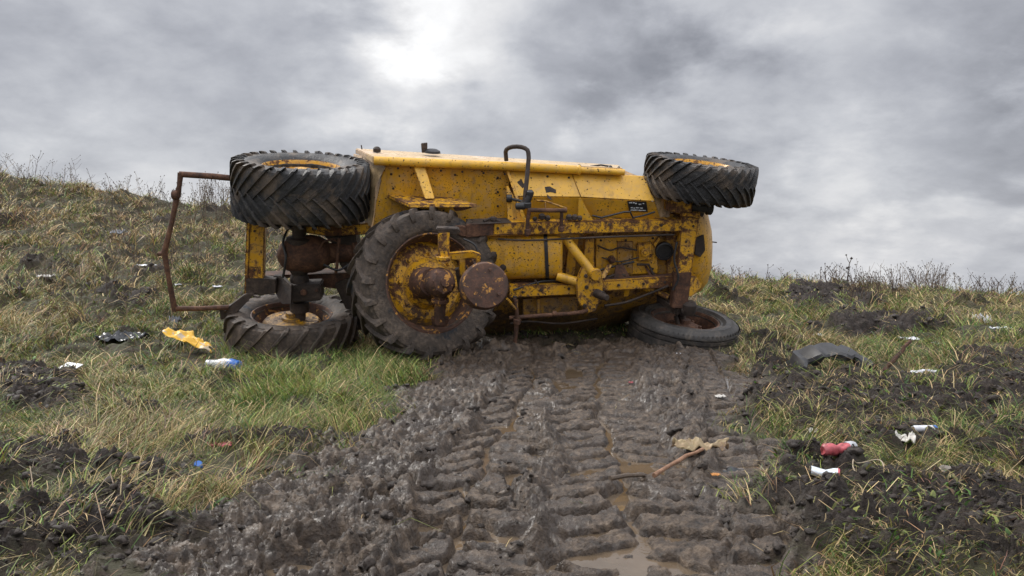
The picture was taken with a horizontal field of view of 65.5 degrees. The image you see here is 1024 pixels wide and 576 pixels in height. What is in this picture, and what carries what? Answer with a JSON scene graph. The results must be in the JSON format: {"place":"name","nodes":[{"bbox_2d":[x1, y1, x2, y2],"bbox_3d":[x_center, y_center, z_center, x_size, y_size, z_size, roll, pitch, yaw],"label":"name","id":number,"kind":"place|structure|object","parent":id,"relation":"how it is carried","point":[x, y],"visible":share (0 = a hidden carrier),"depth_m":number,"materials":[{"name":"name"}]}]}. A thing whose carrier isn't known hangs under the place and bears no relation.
{"place":"outdoors","nodes":[
{"label":"outdoors","id":0,"kind":"place"},
{"bbox_2d":[204,324,437,437],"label":"green grass","id":1,"kind":"structure","parent":0,"point":[266,388],"depth_m":5.08,"materials":[{"name":"green plant"}]},
{"bbox_2d":[0,175,1023,575],"bbox_3d":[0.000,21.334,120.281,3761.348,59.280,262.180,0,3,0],"label":"ground","id":2,"kind":"structure","parent":0,"point":[554,517],"depth_m":3.38,"materials":[{"name":"brown soil"}]},
{"bbox_2d":[30,152,43,188],"bbox_3d":[-8.539,-2.081,14.306,0.228,0.778,0.118,-1,3,-23],"label":"dead thistle","id":3,"kind":"object","parent":2,"relation":"on","point":[35,169],"visible":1,"depth_m":14.33,"materials":[{"name":"brown plant"}]},
{"bbox_2d":[60,362,82,368],"bbox_3d":[-3.180,0.568,5.716,0.210,0.048,0.100,2,3,34],"label":"scrap","id":4,"kind":"object","parent":2,"relation":"on","point":[77,365],"visible":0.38,"depth_m":5.73,"materials":[{"name":"white paper"}]},
{"bbox_2d":[110,229,127,233],"bbox_3d":[-5.948,-0.853,12.048,0.204,0.081,0.176,0,3,0],"label":"plastic scrap","id":5,"kind":"object","parent":2,"relation":"on","point":[120,231],"visible":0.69,"depth_m":12.00,"materials":[{"name":"grey plastic"}]},
{"bbox_2d":[95,330,149,341],"bbox_3d":[-3.464,0.417,7.096,0.423,0.090,0.310,0,3,0],"label":"plastic bag","id":6,"kind":"object","parent":2,"relation":"on","point":[118,335],"visible":0.94,"depth_m":7.02,"materials":[{"name":"black plastic"}]},
{"bbox_2d":[169,315,181,322],"bbox_3d":[-3.371,0.317,7.963,0.105,0.095,0.112,0,3,0],"label":"plastic scrap","id":7,"kind":"object","parent":2,"relation":"on","point":[178,319],"visible":0.69,"depth_m":7.95,"materials":[{"name":"grey plastic"}]},
{"bbox_2d":[162,327,216,352],"bbox_3d":[-2.740,0.446,6.864,0.460,0.211,0.283,1,3,25],"label":"wrapper","id":8,"kind":"object","parent":2,"relation":"on","point":[187,337],"visible":0.99,"depth_m":6.84,"materials":[{"name":"yellow plastic"}]},
{"bbox_2d":[194,461,202,467],"bbox_3d":[-1.308,0.738,3.321,0.034,0.036,0.038,-1,3,-18],"label":"bottle cap","id":9,"kind":"object","parent":2,"relation":"on","point":[198,464],"visible":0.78,"depth_m":3.31,"materials":[{"name":"blue plastic"}]},
{"bbox_2d":[207,441,231,446],"bbox_3d":[-1.308,0.695,3.553,0.113,0.027,0.048,-1,3,-15],"label":"wrapper piece","id":10,"kind":"object","parent":2,"relation":"on","point":[223,443],"visible":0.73,"depth_m":3.55,"materials":[{"name":"plastic"}]},
{"bbox_2d":[205,358,242,369],"bbox_3d":[-2.256,0.596,6.220,0.319,0.100,0.117,1,3,20],"label":"plastic bottle","id":11,"kind":"object","parent":2,"relation":"on","point":[223,361],"visible":0.53,"depth_m":6.17,"materials":[{"name":"white plastic"}]},
{"bbox_2d":[157,142,758,360],"bbox_3d":[-0.418,-0.278,7.162,5.235,2.089,2.133,-1,3,-11],"label":"tractor","id":12,"kind":"object","parent":2,"relation":"on","point":[446,255],"visible":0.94,"depth_m":6.99,"materials":[{"name":"yellow paint"}]},
{"bbox_2d":[200,358,820,575],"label":"puddle water","id":13,"kind":"structure","parent":2,"relation":"on","point":[638,563],"depth_m":2.71,"materials":[{"name":"liquid"}]},
{"bbox_2d":[0,171,1023,575],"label":"grass","id":14,"kind":"structure","parent":2,"relation":"on","point":[840,569],"depth_m":4.41,"materials":[{"name":"green plant"}]},
{"bbox_2d":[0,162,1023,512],"bbox_3d":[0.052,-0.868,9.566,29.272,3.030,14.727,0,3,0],"label":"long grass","id":15,"kind":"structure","parent":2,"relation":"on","point":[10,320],"depth_m":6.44,"materials":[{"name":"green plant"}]},
{"bbox_2d":[0,153,1023,349],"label":"dry weeds","id":16,"kind":"object","parent":2,"relation":"on","point":[865,287],"visible":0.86,"depth_m":12.72,"materials":[{"name":"brown plant"}]},
{"bbox_2d":[0,289,1023,575],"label":"fallen straw","id":17,"kind":"object","parent":2,"relation":"on","point":[540,399],"visible":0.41,"depth_m":2.86,"materials":[{"name":"beige plant"}]},
{"bbox_2d":[0,234,1023,575],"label":"soil clods","id":18,"kind":"object","parent":2,"relation":"on","point":[386,514],"visible":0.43,"depth_m":2.91,"materials":[{"name":"brown soil"}]},
{"bbox_2d":[608,473,644,480],"bbox_3d":[0.455,0.744,3.151,0.168,0.026,0.025,-1,3,-27],"label":"stick","id":19,"kind":"object","parent":2,"relation":"on","point":[620,476],"visible":1,"depth_m":3.14,"materials":[{"name":"brown wood"}]},
{"bbox_2d":[652,447,703,477],"bbox_3d":[0.684,0.713,3.265,0.022,0.046,0.395,2,4,41],"label":"stick","id":20,"kind":"object","parent":2,"relation":"on","point":[668,466],"visible":1,"depth_m":3.24,"materials":[{"name":"brown wood"}]},
{"bbox_2d":[671,437,728,450],"bbox_3d":[0.839,0.689,3.538,0.254,0.065,0.100,0,3,0],"label":"wrapper","id":21,"kind":"object","parent":2,"relation":"on","point":[695,443],"visible":0.98,"depth_m":3.52,"materials":[{"name":"beige paper"}]},
{"bbox_2d":[723,466,747,471],"bbox_3d":[0.919,0.786,3.423,0.234,0.030,0.082,0,3,0],"label":"plastic strip","id":22,"kind":"object","parent":2,"relation":"on","point":[732,468],"visible":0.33,"depth_m":3.42,"materials":[{"name":"grey plastic"}]},
{"bbox_2d":[811,466,839,476],"bbox_3d":[1.267,0.748,3.222,0.110,0.047,0.077,1,3,21],"label":"paper cup","id":23,"kind":"object","parent":2,"relation":"on","point":[819,471],"visible":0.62,"depth_m":3.21,"materials":[{"name":"white paper"}]},
{"bbox_2d":[783,342,873,370],"bbox_3d":[2.400,0.558,5.995,0.629,0.282,0.369,0,3,0],"label":"tyre fragment","id":24,"kind":"object","parent":2,"relation":"on","point":[805,356],"visible":0.77,"depth_m":5.90,"materials":[{"name":"black rubber"}]},
{"bbox_2d":[821,441,856,455],"bbox_3d":[1.356,0.668,3.317,0.169,0.057,0.072,-1,3,-18],"label":"drinks can","id":25,"kind":"object","parent":2,"relation":"on","point":[832,449],"visible":0.74,"depth_m":3.29,"materials":[{"name":"metal"}]},
{"bbox_2d":[846,254,852,280],"bbox_3d":[5.837,-0.242,13.847,0.128,0.698,0.142,2,4,41],"label":"dead thistle","id":26,"kind":"object","parent":2,"relation":"on","point":[848,267],"visible":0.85,"depth_m":13.82,"materials":[{"name":"brown plant"}]},
{"bbox_2d":[852,459,883,470],"bbox_3d":[1.394,0.696,3.118,0.115,0.028,0.169,1,3,26],"label":"wire loop","id":27,"kind":"object","parent":2,"relation":"on","point":[853,461],"visible":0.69,"depth_m":3.17,"materials":[{"name":"metal"}]},
{"bbox_2d":[882,340,911,370],"bbox_3d":[2.924,0.519,6.035,0.304,0.241,0.056,-1,3,-24],"label":"iron rod","id":28,"kind":"object","parent":2,"relation":"on","point":[895,357],"visible":0.91,"depth_m":6.01,"materials":[{"name":"brown metal"}]},
{"bbox_2d":[895,430,915,442],"bbox_3d":[1.747,0.672,3.615,0.147,0.053,0.114,1,3,20],"label":"paper scrap","id":29,"kind":"object","parent":2,"relation":"on","point":[912,435],"visible":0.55,"depth_m":3.58,"materials":[{"name":"white paper"}]},
{"bbox_2d":[910,369,936,372],"bbox_3d":[2.889,0.577,5.555,0.257,0.024,0.056,0,3,-3],"label":"plastic strip","id":30,"kind":"object","parent":2,"relation":"on","point":[922,370],"visible":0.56,"depth_m":5.54,"materials":[{"name":"white plastic"}]},
{"bbox_2d":[913,425,937,432],"bbox_3d":[1.979,0.675,3.818,0.120,0.036,0.043,0,3,-3],"label":"plastic bottle","id":31,"kind":"object","parent":2,"relation":"on","point":[920,428],"visible":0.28,"depth_m":3.80,"materials":[{"name":"white plastic"}]},
{"bbox_2d":[939,465,950,471],"bbox_3d":[1.805,0.756,3.281,0.097,0.046,0.098,-2,3,-35],"label":"stone","id":32,"kind":"object","parent":2,"relation":"on","point":[947,467],"visible":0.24,"depth_m":3.27,"materials":[{"name":"grey stone"}]},
{"bbox_2d":[972,312,991,321],"bbox_3d":[5.032,0.320,8.525,0.164,0.116,0.183,-2,4,-38],"label":"plastic bag","id":33,"kind":"object","parent":2,"relation":"on","point":[987,317],"visible":0.5,"depth_m":8.49,"materials":[{"name":"white plastic"}]},
{"bbox_2d":[0,0,1023,294],"label":"sky","id":34,"kind":"structure","parent":0,"point":[875,131],"materials":[{"name":"grey"}]}
]}

